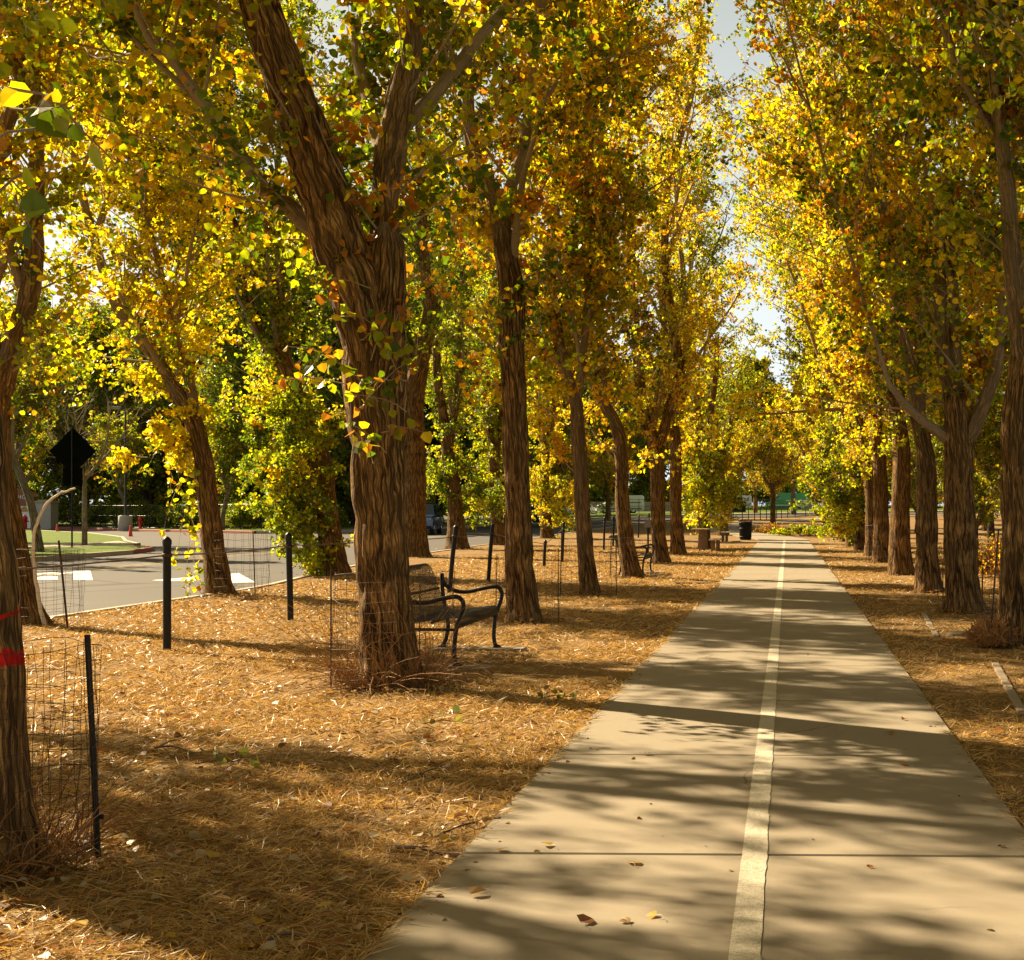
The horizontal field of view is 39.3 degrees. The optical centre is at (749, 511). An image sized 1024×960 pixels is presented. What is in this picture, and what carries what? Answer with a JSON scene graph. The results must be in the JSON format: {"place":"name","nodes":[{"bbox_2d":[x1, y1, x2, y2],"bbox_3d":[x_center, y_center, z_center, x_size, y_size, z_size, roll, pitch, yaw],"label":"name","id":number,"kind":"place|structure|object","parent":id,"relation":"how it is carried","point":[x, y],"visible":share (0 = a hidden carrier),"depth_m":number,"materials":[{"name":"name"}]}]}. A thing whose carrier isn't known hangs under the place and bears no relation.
{"place":"outdoors","nodes":[
{"label":"outdoors","id":0,"kind":"place"},
{"bbox_2d":[28,541,134,546],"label":"pavement","id":1,"kind":"structure","parent":0,"point":[79,544],"depth_m":62.06,"materials":[{"name":"concrete"}]},
{"bbox_2d":[23,375,155,544],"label":"broadleaf tree","id":2,"kind":"object","parent":1,"relation":"on","point":[84,510],"visible":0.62,"depth_m":60.68,"materials":[{"name":"green plant"}]},
{"bbox_2d":[26,530,146,556],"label":"lawn island","id":3,"kind":"structure","parent":0,"point":[54,536],"depth_m":67.94,"materials":[{"name":"plant"}]},
{"bbox_2d":[0,289,70,443],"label":"broadleaf tree","id":4,"kind":"object","parent":3,"relation":"on","point":[43,301],"visible":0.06,"depth_m":69.89,"materials":[{"name":"green plant"}]},
{"bbox_2d":[10,300,85,551],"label":"street tree","id":5,"kind":"object","parent":3,"relation":"on","point":[25,388],"visible":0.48,"depth_m":51.03,"materials":[{"name":"yellow plant"}]},
{"bbox_2d":[50,425,95,546],"bbox_3d":[-27.681,-0.970,57.175,1.940,5.100,0.101,0,0,2],"label":"road sign","id":6,"kind":"object","parent":3,"relation":"on","point":[72,450],"visible":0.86,"depth_m":57.21,"materials":[{"name":"black metal"}]},
{"bbox_2d":[30,543,152,561],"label":"island kerb","id":7,"kind":"structure","parent":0,"point":[98,554],"depth_m":50.14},
{"bbox_2d":[0,0,1018,504],"label":"sky","id":8,"kind":"structure","parent":0,"point":[727,62],"materials":[{"name":"white"}]},
{"bbox_2d":[0,513,1023,959],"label":"ground","id":9,"kind":"structure","parent":0,"point":[602,669],"depth_m":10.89,"materials":[{"name":"plant"}]},
{"bbox_2d":[16,540,84,626],"bbox_3d":[-9.268,0.965,18.433,0.880,1.173,0.875,0,0,2],"label":"wire guard","id":10,"kind":"object","parent":9,"relation":"on","point":[63,587],"visible":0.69,"depth_m":18.23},
{"bbox_2d":[0,635,103,880],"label":"wire guard","id":11,"kind":"object","parent":9,"relation":"on","point":[93,740],"visible":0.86,"depth_m":5.99,"materials":[{"name":"paint"}]},
{"bbox_2d":[31,488,75,625],"bbox_3d":[-9.080,0.599,18.244,0.584,1.819,0.066,0,0,2],"label":"bare shoot","id":12,"kind":"object","parent":9,"relation":"on","point":[38,597],"visible":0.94,"depth_m":18.24,"materials":[{"name":"brown wood"}]},
{"bbox_2d":[0,0,235,911],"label":"poplar tree","id":13,"kind":"object","parent":9,"relation":"on","point":[53,122],"visible":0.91,"depth_m":5.88,"materials":[{"name":"brown plant"}]},
{"bbox_2d":[0,0,238,625],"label":"poplar tree","id":14,"kind":"object","parent":9,"relation":"on","point":[27,276],"visible":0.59,"depth_m":18.43,"materials":[{"name":"yellow plant"}]},
{"bbox_2d":[3,0,312,595],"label":"poplar tree","id":15,"kind":"object","parent":9,"relation":"on","point":[187,446],"visible":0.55,"depth_m":25.07,"materials":[{"name":"yellow plant"}]},
{"bbox_2d":[162,536,171,650],"bbox_3d":[-6.234,0.934,14.971,0.105,1.332,0.105,0,0,2],"label":"fence post","id":16,"kind":"object","parent":9,"relation":"on","point":[166,542],"visible":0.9,"depth_m":14.94,"materials":[{"name":"metal"}]},
{"bbox_2d":[23,0,353,575],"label":"poplar tree","id":17,"kind":"object","parent":9,"relation":"on","point":[293,475],"visible":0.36,"depth_m":32.74,"materials":[{"name":"yellow plant"}]},
{"bbox_2d":[195,747,259,767],"bbox_3d":[-3.055,1.439,8.180,0.399,0.118,0.108,0,0,2],"label":"leafy sprig","id":18,"kind":"object","parent":9,"relation":"on","point":[244,751],"visible":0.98,"depth_m":8.20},
{"bbox_2d":[213,531,270,594],"bbox_3d":[-9.172,0.950,25.235,1.016,1.201,1.001,0,0,2],"label":"wire guard","id":19,"kind":"object","parent":9,"relation":"on","point":[241,553],"visible":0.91,"depth_m":24.96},
{"bbox_2d":[285,532,293,619],"bbox_3d":[-6.375,0.945,19.376,0.120,1.313,0.105,0,0,2],"label":"fence post","id":20,"kind":"object","parent":9,"relation":"on","point":[289,564],"visible":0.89,"depth_m":19.34,"materials":[{"name":"metal"}]},
{"bbox_2d":[19,517,647,569],"bbox_3d":[-5.778,0.615,46.928,0.952,0.549,74.522,0,0,0],"label":"fence cable","id":21,"kind":"object","parent":20,"relation":"attached to","point":[232,552],"visible":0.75,"depth_m":16.00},
{"bbox_2d":[0,0,598,705],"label":"poplar tree","id":22,"kind":"object","parent":9,"relation":"on","point":[362,274],"visible":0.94,"depth_m":11.82,"materials":[{"name":"plant"}]},
{"bbox_2d":[330,568,456,693],"bbox_3d":[-3.044,1.025,12.043,1.056,1.050,1.047,0,0,2],"label":"wire guard","id":23,"kind":"object","parent":9,"relation":"on","point":[380,642],"visible":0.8,"depth_m":11.77,"materials":[{"name":"metal"}]},
{"bbox_2d":[320,19,474,556],"bbox_3d":[-11.551,-7.282,46.217,6.012,17.851,4.351,0,0,28],"label":"poplar tree","id":24,"kind":"object","parent":9,"relation":"on","point":[415,489],"visible":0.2,"depth_m":45.62,"materials":[{"name":"brown plant"}]},
{"bbox_2d":[378,112,504,549],"bbox_3d":[-11.972,-7.011,54.645,5.408,17.326,7.106,0,0,2],"label":"poplar tree","id":25,"kind":"object","parent":9,"relation":"on","point":[448,479],"visible":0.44,"depth_m":55.01,"materials":[{"name":"green plant"}]},
{"bbox_2d":[447,525,457,592],"bbox_3d":[-5.452,0.926,25.654,0.220,1.356,0.105,0,0,2],"label":"fence post","id":26,"kind":"object","parent":9,"relation":"on","point":[453,548],"visible":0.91,"depth_m":25.62,"materials":[{"name":"metal"}]},
{"bbox_2d":[409,563,503,665],"bbox_3d":[-3.134,1.019,14.248,0.901,0.917,1.890,0,0,2],"label":"park bench","id":27,"kind":"object","parent":9,"relation":"on","point":[476,614],"visible":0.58,"depth_m":14.49,"materials":[{"name":"metal"}]},
{"bbox_2d":[434,646,526,651],"bbox_3d":[-2.929,1.515,15.133,1.000,0.090,0.240,0,0,2],"label":"concrete pad","id":28,"kind":"object","parent":9,"relation":"on","point":[502,648],"visible":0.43,"depth_m":15.02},
{"bbox_2d":[435,190,549,544],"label":"poplar tree","id":29,"kind":"object","parent":9,"relation":"on","point":[493,434],"visible":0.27,"depth_m":62.06,"materials":[{"name":"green plant"}]},
{"bbox_2d":[0,546,1023,959],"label":"fallen leaves","id":30,"kind":"object","parent":9,"relation":"on","point":[216,854],"depth_m":7.78,"materials":[{"name":"plant"}]},
{"bbox_2d":[334,0,711,625],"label":"poplar tree","id":31,"kind":"object","parent":9,"relation":"on","point":[507,231],"visible":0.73,"depth_m":18.74,"materials":[{"name":"yellow plant"}]},
{"bbox_2d":[493,548,560,622],"bbox_3d":[-2.992,1.025,18.906,0.898,1.050,0.886,0,0,2],"label":"wire guard","id":32,"kind":"object","parent":9,"relation":"on","point":[558,581],"visible":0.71,"depth_m":18.78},
{"bbox_2d":[503,248,586,537],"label":"poplar tree","id":33,"kind":"object","parent":9,"relation":"on","point":[543,489],"visible":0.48,"depth_m":73.82,"materials":[{"name":"yellow plant"}]},
{"bbox_2d":[419,0,751,595],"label":"poplar tree","id":34,"kind":"object","parent":9,"relation":"on","point":[592,241],"visible":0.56,"depth_m":24.44,"materials":[{"name":"yellow plant"}]},
{"bbox_2d":[559,531,617,595],"bbox_3d":[-2.890,0.950,25.106,1.046,1.200,1.049,0,0,2],"label":"wire guard","id":35,"kind":"object","parent":9,"relation":"on","point":[610,548],"visible":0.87,"depth_m":24.91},
{"bbox_2d":[488,0,715,577],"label":"poplar tree","id":36,"kind":"object","parent":9,"relation":"on","point":[617,430],"visible":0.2,"depth_m":31.43,"materials":[{"name":"yellow plant"}]},
{"bbox_2d":[604,0,768,562],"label":"poplar tree","id":37,"kind":"object","parent":9,"relation":"on","point":[653,437],"visible":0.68,"depth_m":40.82,"materials":[{"name":"yellow plant"}]},
{"bbox_2d":[633,120,765,549],"bbox_3d":[-2.101,-6.949,54.799,5.842,17.184,5.916,0,0,43],"label":"poplar tree","id":38,"kind":"object","parent":9,"relation":"on","point":[712,498],"visible":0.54,"depth_m":54.15,"materials":[{"name":"yellow plant"}]},
{"bbox_2d":[634,78,773,554],"bbox_3d":[-1.944,-6.796,48.366,5.576,16.890,5.465,0,0,2],"label":"poplar tree","id":39,"kind":"object","parent":9,"relation":"on","point":[677,543],"visible":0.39,"depth_m":48.03,"materials":[{"name":"yellow plant"}]},
{"bbox_2d":[683,417,757,520],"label":"street tree","id":40,"kind":"object","parent":9,"relation":"on","point":[740,445],"visible":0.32,"depth_m":129.43,"materials":[{"name":"yellow plant"}]},
{"bbox_2d":[698,311,778,535],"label":"poplar tree","id":41,"kind":"object","parent":9,"relation":"on","point":[725,450],"visible":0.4,"depth_m":79.92,"materials":[{"name":"yellow plant"}]},
{"bbox_2d":[735,407,810,528],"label":"street tree","id":42,"kind":"object","parent":9,"relation":"on","point":[757,456],"visible":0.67,"depth_m":97.30,"materials":[{"name":"yellow plant"}]},
{"bbox_2d":[713,152,864,546],"bbox_3d":[2.330,-6.719,59.196,7.628,16.815,4.802,0,0,-10],"label":"poplar tree","id":43,"kind":"object","parent":9,"relation":"on","point":[811,470],"visible":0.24,"depth_m":58.81,"materials":[{"name":"yellow plant"}]},
{"bbox_2d":[767,524,831,535],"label":"shrub","id":44,"kind":"object","parent":9,"relation":"on","point":[809,530],"visible":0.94,"depth_m":79.09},
{"bbox_2d":[666,5,934,562],"bbox_3d":[1.704,-6.880,41.159,8.198,17.052,7.272,0,0,-18],"label":"poplar tree","id":45,"kind":"object","parent":9,"relation":"on","point":[880,501],"visible":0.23,"depth_m":40.71,"materials":[{"name":"yellow plant"}]},
{"bbox_2d":[771,384,835,525],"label":"street tree","id":46,"kind":"object","parent":9,"relation":"on","point":[801,443],"visible":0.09,"depth_m":88.42,"materials":[{"name":"yellow plant"}]},
{"bbox_2d":[751,101,889,550],"bbox_3d":[2.883,-6.769,53.165,5.946,16.826,4.756,0,0,-24],"label":"poplar tree","id":47,"kind":"object","parent":9,"relation":"on","point":[854,503],"visible":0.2,"depth_m":52.65,"materials":[{"name":"yellow plant"}]},
{"bbox_2d":[779,288,861,541],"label":"poplar tree","id":48,"kind":"object","parent":9,"relation":"on","point":[821,454],"visible":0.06,"depth_m":67.44,"materials":[{"name":"yellow plant"}]},
{"bbox_2d":[733,50,913,555],"bbox_3d":[2.820,-7.184,47.985,5.749,17.662,7.211,0,0,-21],"label":"poplar tree","id":49,"kind":"object","parent":9,"relation":"on","point":[862,441],"visible":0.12,"depth_m":46.84,"materials":[{"name":"yellow plant"}]},
{"bbox_2d":[722,0,947,575],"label":"poplar tree","id":50,"kind":"object","parent":9,"relation":"on","point":[900,561],"visible":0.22,"depth_m":32.97,"materials":[{"name":"yellow plant"}]},
{"bbox_2d":[696,0,1011,592],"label":"poplar tree","id":51,"kind":"object","parent":9,"relation":"on","point":[927,568],"visible":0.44,"depth_m":25.93,"materials":[{"name":"yellow plant"}]},
{"bbox_2d":[693,0,1023,613],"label":"poplar tree","id":52,"kind":"object","parent":9,"relation":"on","point":[959,434],"visible":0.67,"depth_m":20.63,"materials":[{"name":"yellow plant"}]},
{"bbox_2d":[884,409,942,532],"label":"broadleaf tree","id":53,"kind":"object","parent":9,"relation":"on","point":[913,481],"visible":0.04,"depth_m":84.89,"materials":[{"name":"green plant"}]},
{"bbox_2d":[851,0,1023,647],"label":"poplar tree","id":54,"kind":"object","parent":9,"relation":"on","point":[992,131],"visible":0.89,"depth_m":15.65,"materials":[{"name":"yellow plant"}]},
{"bbox_2d":[905,380,1000,548],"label":"broadleaf tree","id":55,"kind":"object","parent":9,"relation":"on","point":[983,515],"visible":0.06,"depth_m":55.20,"materials":[{"name":"green plant"}]},
{"bbox_2d":[915,306,1006,513],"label":"broadleaf tree","id":56,"kind":"object","parent":9,"relation":"on","point":[985,436],"visible":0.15,"depth_m":44.84,"materials":[{"name":"green plant"}]},
{"bbox_2d":[935,538,1001,610],"bbox_3d":[3.323,0.950,21.043,1.091,1.200,1.091,0,0,2],"label":"wire guard","id":57,"kind":"object","parent":9,"relation":"on","point":[942,571],"visible":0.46,"depth_m":20.72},
{"bbox_2d":[938,531,1001,569],"bbox_3d":[6.518,0.921,35.816,3.832,1.197,3.310,0,0,2],"label":"dead shrub","id":58,"kind":"object","parent":9,"relation":"on","point":[992,545],"visible":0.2,"depth_m":35.83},
{"bbox_2d":[928,171,1023,377],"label":"broadleaf tree","id":59,"kind":"object","parent":9,"relation":"on","point":[981,302],"visible":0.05,"depth_m":31.50,"materials":[{"name":"green plant"}]},
{"bbox_2d":[947,207,1006,493],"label":"broadleaf tree","id":60,"kind":"object","parent":9,"relation":"on","point":[992,305],"visible":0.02,"depth_m":41.43,"materials":[{"name":"green plant"}]},
{"bbox_2d":[940,0,1023,118],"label":"poplar tree","id":61,"kind":"object","parent":9,"relation":"on","point":[1008,36],"visible":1,"depth_m":10.03,"materials":[{"name":"yellow plant"}]},
{"bbox_2d":[961,611,1021,647],"bbox_3d":[2.678,1.314,15.511,0.700,0.414,0.660,0,0,31],"label":"brush clump","id":62,"kind":"object","parent":9,"relation":"on","point":[983,634],"visible":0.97,"depth_m":15.42,"materials":[{"name":"plant"}]},
{"bbox_2d":[980,529,1023,648],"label":"wire guard","id":63,"kind":"object","parent":9,"relation":"on","point":[992,597],"visible":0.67,"depth_m":15.46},
{"bbox_2d":[992,662,1023,715],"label":"concrete edging","id":64,"kind":"object","parent":9,"relation":"on","point":[1017,704],"visible":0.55,"depth_m":11.62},
{"bbox_2d":[31,511,998,615],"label":"road","id":65,"kind":"structure","parent":0,"point":[118,586],"depth_m":40.57,"materials":[{"name":"asphalt"}]},
{"bbox_2d":[12,417,58,529],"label":"broadleaf tree","id":66,"kind":"object","parent":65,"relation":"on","point":[32,463],"visible":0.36,"depth_m":114.63,"materials":[{"name":"green plant"}]},
{"bbox_2d":[34,500,59,528],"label":"stone pillar","id":67,"kind":"structure","parent":65,"relation":"on","point":[49,518],"depth_m":112.96,"materials":[{"name":"concrete"}]},
{"bbox_2d":[112,406,132,530],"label":"street lamp","id":68,"kind":"object","parent":65,"relation":"on","point":[125,521],"visible":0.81,"depth_m":105.20,"materials":[{"name":"metal"}]},
{"bbox_2d":[426,503,443,534],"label":"sport utility vehicle","id":69,"kind":"object","parent":65,"relation":"on","point":[434,518],"visible":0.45,"depth_m":87.44,"materials":[{"name":"paint"}]},
{"bbox_2d":[50,513,977,618],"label":"kerb","id":70,"kind":"structure","parent":65,"relation":"on","point":[203,595],"depth_m":24.72,"materials":[{"name":"concrete"}]},
{"bbox_2d":[447,368,592,525],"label":"broadleaf tree","id":71,"kind":"object","parent":65,"relation":"on","point":[531,452],"visible":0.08,"depth_m":103.88,"materials":[{"name":"green plant"}]},
{"bbox_2d":[549,421,600,514],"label":"street tree","id":72,"kind":"object","parent":65,"relation":"on","point":[559,468],"visible":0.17,"depth_m":128.10,"materials":[{"name":"green plant"}]},
{"bbox_2d":[568,437,639,520],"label":"street tree","id":73,"kind":"object","parent":65,"relation":"on","point":[607,481],"visible":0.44,"depth_m":139.84,"materials":[{"name":"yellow plant"}]},
{"bbox_2d":[58,505,997,530],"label":"lawn","id":74,"kind":"structure","parent":0,"point":[602,515],"depth_m":152.29,"materials":[{"name":"plant"}]},
{"bbox_2d":[29,463,58,499],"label":"broadleaf tree","id":75,"kind":"object","parent":74,"relation":"on","point":[38,484],"visible":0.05,"depth_m":171.36,"materials":[{"name":"green plant"}]},
{"bbox_2d":[49,492,88,525],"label":"hedge bush","id":76,"kind":"object","parent":74,"relation":"on","point":[65,500],"visible":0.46,"depth_m":127.01,"materials":[{"name":"green plant"}]},
{"bbox_2d":[0,302,150,525],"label":"broadleaf tree","id":77,"kind":"object","parent":74,"relation":"on","point":[55,463],"visible":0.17,"depth_m":127.81,"materials":[{"name":"green plant"}]},
{"bbox_2d":[80,500,111,525],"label":"hedge bush","id":78,"kind":"object","parent":74,"relation":"on","point":[93,510],"visible":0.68,"depth_m":122.64,"materials":[{"name":"green plant"}]},
{"bbox_2d":[50,300,181,525],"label":"broadleaf tree","id":79,"kind":"object","parent":74,"relation":"on","point":[156,486],"visible":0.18,"depth_m":125.42,"materials":[{"name":"green plant"}]},
{"bbox_2d":[85,410,160,514],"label":"broadleaf tree","id":80,"kind":"object","parent":74,"relation":"on","point":[118,433],"visible":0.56,"depth_m":113.09,"materials":[{"name":"green plant"}]},
{"bbox_2d":[102,497,143,526],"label":"hedge bush","id":81,"kind":"object","parent":74,"relation":"on","point":[109,512],"visible":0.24,"depth_m":121.16,"materials":[{"name":"green plant"}]},
{"bbox_2d":[130,500,164,526],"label":"hedge bush","id":82,"kind":"object","parent":74,"relation":"on","point":[143,510],"visible":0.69,"depth_m":117.66,"materials":[{"name":"green plant"}]},
{"bbox_2d":[102,478,196,507],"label":"hedge bush","id":83,"kind":"object","parent":74,"relation":"on","point":[184,486],"visible":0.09,"depth_m":137.04,"materials":[{"name":"green plant"}]},
{"bbox_2d":[58,504,261,528],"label":"fence","id":84,"kind":"object","parent":74,"relation":"on","point":[106,515],"visible":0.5,"depth_m":111.84,"materials":[{"name":"black metal"}]},
{"bbox_2d":[96,274,236,503],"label":"broadleaf tree","id":85,"kind":"object","parent":74,"relation":"on","point":[153,404],"visible":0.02,"depth_m":118.37,"materials":[{"name":"yellow plant"}]},
{"bbox_2d":[167,496,199,526],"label":"hedge bush","id":86,"kind":"object","parent":74,"relation":"on","point":[178,511],"visible":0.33,"depth_m":111.34,"materials":[{"name":"green plant"}]},
{"bbox_2d":[167,311,265,526],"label":"broadleaf tree","id":87,"kind":"object","parent":74,"relation":"on","point":[237,497],"visible":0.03,"depth_m":114.05,"materials":[{"name":"green plant"}]},
{"bbox_2d":[205,415,259,529],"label":"broadleaf tree","id":88,"kind":"object","parent":74,"relation":"on","point":[222,448],"visible":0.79,"depth_m":97.74,"materials":[{"name":"green plant"}]},
{"bbox_2d":[225,499,268,528],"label":"hedge bush","id":89,"kind":"object","parent":74,"relation":"on","point":[237,514],"visible":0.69,"depth_m":101.70,"materials":[{"name":"green plant"}]},
{"bbox_2d":[180,346,350,525],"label":"broadleaf tree","id":90,"kind":"object","parent":74,"relation":"on","point":[210,392],"visible":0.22,"depth_m":99.70,"materials":[{"name":"green plant"}]},
{"bbox_2d":[132,225,412,496],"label":"broadleaf tree","id":91,"kind":"object","parent":74,"relation":"on","point":[229,349],"visible":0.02,"depth_m":105.19,"materials":[{"name":"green plant"}]},
{"bbox_2d":[242,205,460,525],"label":"broadleaf tree","id":92,"kind":"object","parent":74,"relation":"on","point":[353,518],"depth_m":116.57,"materials":[{"name":"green plant"}]},
{"bbox_2d":[250,196,529,495],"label":"broadleaf tree","id":93,"kind":"object","parent":74,"relation":"on","point":[325,314],"visible":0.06,"depth_m":105.66,"materials":[{"name":"green plant"}]},
{"bbox_2d":[407,217,543,523],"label":"broadleaf tree","id":94,"kind":"object","parent":74,"relation":"on","point":[436,500],"visible":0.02,"depth_m":113.17,"materials":[{"name":"green plant"}]},
{"bbox_2d":[568,369,652,514],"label":"broadleaf tree","id":95,"kind":"object","parent":74,"relation":"on","point":[638,440],"visible":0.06,"depth_m":171.44,"materials":[{"name":"green plant"}]},
{"bbox_2d":[597,495,643,513],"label":"delivery van","id":96,"kind":"object","parent":74,"relation":"on","point":[637,505],"visible":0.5,"depth_m":187.71,"materials":[{"name":"white paint"}]},
{"bbox_2d":[628,367,721,500],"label":"broadleaf tree","id":97,"kind":"object","parent":74,"relation":"on","point":[642,479],"visible":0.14,"depth_m":238.38,"materials":[{"name":"green plant"}]},
{"bbox_2d":[734,352,784,400],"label":"broadleaf tree","id":98,"kind":"object","parent":74,"relation":"on","point":[761,366],"visible":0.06,"depth_m":275.13,"materials":[{"name":"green plant"}]},
{"bbox_2d":[719,365,819,473],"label":"broadleaf tree","id":99,"kind":"object","parent":74,"relation":"on","point":[761,377],"visible":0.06,"depth_m":248.85,"materials":[{"name":"yellow plant"}]},
{"bbox_2d":[58,510,998,533],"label":"kerb","id":100,"kind":"structure","parent":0,"point":[344,531],"depth_m":109.95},
{"bbox_2d":[360,515,1023,959],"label":"path","id":101,"kind":"structure","parent":0,"point":[852,799],"depth_m":6.59,"materials":[{"name":"concrete"}]},
{"bbox_2d":[367,571,1023,953],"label":"leaf crumbs","id":102,"kind":"object","parent":101,"relation":"on","point":[651,803],"visible":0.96,"depth_m":6.67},
{"bbox_2d":[728,541,784,959],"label":"path line","id":103,"kind":"object","parent":101,"relation":"on","point":[746,935],"visible":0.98,"depth_m":6.43,"materials":[{"name":"paint"}]},
{"bbox_2d":[766,493,808,508],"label":"sign","id":104,"kind":"object","parent":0,"point":[782,498],"visible":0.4,"depth_m":220.96,"materials":[{"name":"metal"}]},
{"bbox_2d":[813,545,1023,839],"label":"dry grass","id":105,"kind":"structure","parent":0,"point":[978,708],"depth_m":13.69,"materials":[{"name":"plant"}]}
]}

